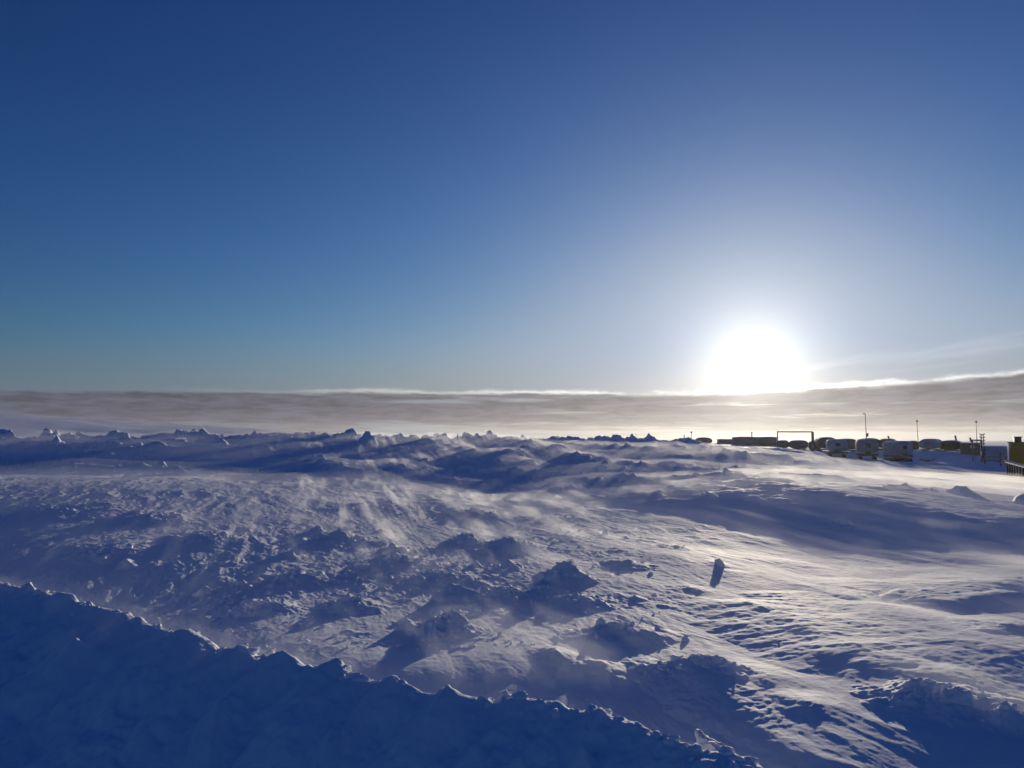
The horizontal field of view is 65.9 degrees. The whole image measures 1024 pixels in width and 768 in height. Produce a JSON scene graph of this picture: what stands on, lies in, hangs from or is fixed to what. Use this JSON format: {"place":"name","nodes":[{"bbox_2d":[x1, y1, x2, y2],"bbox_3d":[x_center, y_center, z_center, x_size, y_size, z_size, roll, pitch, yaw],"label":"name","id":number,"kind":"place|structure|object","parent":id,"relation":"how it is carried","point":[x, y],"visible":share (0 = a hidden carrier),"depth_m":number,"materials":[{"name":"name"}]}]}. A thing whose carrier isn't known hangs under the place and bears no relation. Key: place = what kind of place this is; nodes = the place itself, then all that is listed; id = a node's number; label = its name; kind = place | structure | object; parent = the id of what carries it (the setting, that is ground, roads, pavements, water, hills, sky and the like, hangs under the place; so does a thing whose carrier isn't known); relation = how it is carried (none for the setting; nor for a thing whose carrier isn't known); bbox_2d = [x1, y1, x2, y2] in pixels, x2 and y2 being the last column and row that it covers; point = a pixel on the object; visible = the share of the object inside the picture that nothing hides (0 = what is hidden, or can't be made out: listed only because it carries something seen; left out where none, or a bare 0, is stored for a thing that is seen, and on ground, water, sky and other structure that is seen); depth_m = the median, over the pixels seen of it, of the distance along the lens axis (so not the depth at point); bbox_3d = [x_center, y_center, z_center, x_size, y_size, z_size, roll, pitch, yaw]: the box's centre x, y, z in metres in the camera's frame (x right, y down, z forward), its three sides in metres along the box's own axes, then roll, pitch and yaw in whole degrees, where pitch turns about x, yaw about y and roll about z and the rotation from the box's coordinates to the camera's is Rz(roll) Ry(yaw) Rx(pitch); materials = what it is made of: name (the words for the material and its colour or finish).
{"place":"outdoors","nodes":[
{"label":"outdoors","id":0,"kind":"place"},
{"bbox_2d":[0,413,1023,767],"bbox_3d":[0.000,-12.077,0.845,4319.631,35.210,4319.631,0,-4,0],"label":"snow ground","id":1,"kind":"structure","parent":0,"point":[912,581],"depth_m":16.89,"materials":[{"name":"white snow"}]},
{"bbox_2d":[257,644,274,655],"bbox_3d":[-4.013,4.339,12.777,0.357,0.240,0.232,0,-4,0],"label":"snow block","id":2,"kind":"object","parent":1,"relation":"on","point":[266,649],"depth_m":12.74,"materials":[{"name":"white snow"}]},
{"bbox_2d":[445,606,462,613],"bbox_3d":[-1.175,4.560,15.943,0.365,0.145,0.217,0,-4,0],"label":"snow block","id":3,"kind":"object","parent":1,"relation":"on","point":[449,608],"depth_m":15.89,"materials":[{"name":"white snow"}]},
{"bbox_2d":[500,684,516,696],"bbox_3d":[-0.048,4.115,10.498,0.221,0.243,0.174,0,-4,0],"label":"snow block","id":4,"kind":"object","parent":1,"relation":"on","point":[511,688],"depth_m":10.49,"materials":[{"name":"white snow"}]},
{"bbox_2d":[0,498,1023,767],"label":"snow rubble","id":5,"kind":"object","parent":1,"relation":"on","point":[668,738],"visible":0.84,"depth_m":13.70,"materials":[{"name":"white snow"}]},
{"bbox_2d":[559,693,567,706],"bbox_3d":[0.653,4.130,10.217,0.150,0.242,0.117,0,-4,0],"label":"snow block","id":6,"kind":"object","parent":1,"relation":"on","point":[563,699],"depth_m":10.20,"materials":[{"name":"white snow"}]},
{"bbox_2d":[695,437,711,442],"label":"rounded cabin","id":7,"kind":"object","parent":1,"relation":"on","point":[705,439],"visible":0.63,"depth_m":167.58,"materials":[{"name":"grey paint"}]},
{"bbox_2d":[694,729,725,751],"bbox_3d":[2.252,4.126,8.803,0.471,0.433,0.336,-3,-5,33],"label":"snow block","id":8,"kind":"object","parent":1,"relation":"on","point":[706,741],"depth_m":8.86,"materials":[{"name":"white snow"}]},
{"bbox_2d":[714,558,724,565],"bbox_3d":[5.656,4.863,21.478,0.295,0.249,0.140,0,-4,0],"label":"snow block","id":9,"kind":"object","parent":1,"relation":"on","point":[719,562],"depth_m":21.44,"materials":[{"name":"white snow"}]},
{"bbox_2d":[717,439,731,443],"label":"flat hut","id":10,"kind":"object","parent":1,"relation":"on","point":[726,441],"visible":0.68,"depth_m":159.58,"materials":[{"name":"grey paint"}]},
{"bbox_2d":[727,517,734,522],"bbox_3d":[9.138,5.693,32.972,0.358,0.233,0.248,0,-4,0],"label":"snow block","id":11,"kind":"object","parent":1,"relation":"on","point":[731,520],"depth_m":32.88,"materials":[{"name":"white snow"}]},
{"bbox_2d":[732,432,776,446],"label":"long building","id":12,"kind":"structure","parent":1,"relation":"on","point":[763,441],"depth_m":149.52,"materials":[{"name":"grey paint"}]},
{"bbox_2d":[776,440,788,447],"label":"rounded cabin","id":13,"kind":"object","parent":1,"relation":"on","point":[783,443],"visible":0.79,"depth_m":137.65,"materials":[{"name":"grey paint"}]},
{"bbox_2d":[777,431,813,450],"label":"pipe gate","id":14,"kind":"structure","parent":1,"relation":"on","point":[812,437],"depth_m":121.07,"materials":[{"name":"metal"}]},
{"bbox_2d":[789,440,807,449],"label":"rounded cabin","id":15,"kind":"object","parent":1,"relation":"on","point":[798,444],"visible":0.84,"depth_m":135.67,"materials":[{"name":"grey paint"}]},
{"bbox_2d":[808,441,820,449],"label":"rounded cabin","id":16,"kind":"object","parent":1,"relation":"on","point":[810,446],"visible":0.48,"depth_m":135.76,"materials":[{"name":"grey paint"}]},
{"bbox_2d":[814,437,834,451],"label":"rounded cabin","id":17,"kind":"object","parent":1,"relation":"on","point":[820,442],"visible":0.64,"depth_m":131.90,"materials":[{"name":"grey paint"}]},
{"bbox_2d":[826,439,847,456],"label":"rounded cabin","id":18,"kind":"object","parent":1,"relation":"on","point":[837,446],"visible":0.99,"depth_m":111.70,"materials":[{"name":"white metal"}]},
{"bbox_2d":[841,439,855,451],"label":"rounded cabin","id":19,"kind":"object","parent":1,"relation":"on","point":[851,443],"visible":0.37,"depth_m":129.47,"materials":[{"name":"grey paint"}]},
{"bbox_2d":[855,439,878,459],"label":"rounded cabin","id":20,"kind":"object","parent":1,"relation":"on","point":[866,447],"visible":1,"depth_m":107.72,"materials":[{"name":"white metal"}]},
{"bbox_2d":[863,438,881,451],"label":"rounded cabin","id":21,"kind":"object","parent":1,"relation":"on","point":[879,441],"visible":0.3,"depth_m":133.24,"materials":[{"name":"grey paint"}]},
{"bbox_2d":[880,439,895,450],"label":"rounded cabin","id":22,"kind":"object","parent":1,"relation":"on","point":[882,440],"visible":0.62,"depth_m":133.87,"materials":[{"name":"paint"}]},
{"bbox_2d":[882,441,912,459],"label":"rounded cabin","id":23,"kind":"object","parent":1,"relation":"on","point":[904,449],"visible":0.98,"depth_m":107.73,"materials":[{"name":"white metal"}]},
{"bbox_2d":[890,459,912,461],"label":"timber sledge","id":24,"kind":"object","parent":1,"relation":"on","point":[903,460],"visible":0.96,"depth_m":105.93,"materials":[{"name":"brown wood"}]},
{"bbox_2d":[909,440,917,450],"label":"rounded cabin","id":25,"kind":"object","parent":1,"relation":"on","point":[915,445],"visible":0.47,"depth_m":127.56,"materials":[{"name":"grey metal"}]},
{"bbox_2d":[919,439,941,450],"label":"rounded cabin","id":26,"kind":"object","parent":1,"relation":"on","point":[929,444],"visible":0.99,"depth_m":121.75,"materials":[{"name":"white paint"}]},
{"bbox_2d":[940,440,961,451],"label":"rounded cabin","id":27,"kind":"object","parent":1,"relation":"on","point":[950,445],"visible":0.85,"depth_m":123.63,"materials":[{"name":"grey metal"}]},
{"bbox_2d":[939,686,972,705],"bbox_3d":[5.452,3.853,9.752,0.371,0.197,0.216,-1,-4,11],"label":"snow block","id":28,"kind":"object","parent":1,"relation":"on","point":[958,695],"depth_m":9.68,"materials":[{"name":"white snow"}]},
{"bbox_2d":[959,442,980,455],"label":"flat hut","id":29,"kind":"object","parent":1,"relation":"on","point":[966,448],"visible":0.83,"depth_m":117.67,"materials":[{"name":"grey paint"}]},
{"bbox_2d":[971,439,982,461],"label":"pipe gate","id":30,"kind":"structure","parent":1,"relation":"on","point":[972,440],"depth_m":105.83,"materials":[{"name":"metal"}]},
{"bbox_2d":[979,433,985,462],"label":"utility pole","id":31,"kind":"object","parent":1,"relation":"on","point":[983,454],"visible":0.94,"depth_m":104.62,"materials":[{"name":"metal"}]},
{"bbox_2d":[983,446,1007,462],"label":"shipping container","id":32,"kind":"object","parent":1,"relation":"on","point":[992,453],"visible":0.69,"depth_m":107.58,"materials":[{"name":"metal"}]},
{"bbox_2d":[984,453,1007,465],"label":"rail fence","id":33,"kind":"object","parent":1,"relation":"on","point":[1000,456],"visible":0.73,"depth_m":102.14,"materials":[{"name":"metal"}]},
{"bbox_2d":[1004,437,1023,479],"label":"pile building","id":34,"kind":"structure","parent":1,"relation":"on","point":[1016,452],"depth_m":84.21,"materials":[{"name":"metal"}]},
{"bbox_2d":[0,0,1023,440],"label":"sky","id":35,"kind":"structure","parent":0,"point":[668,220],"materials":[{"name":"blue"}]}
]}

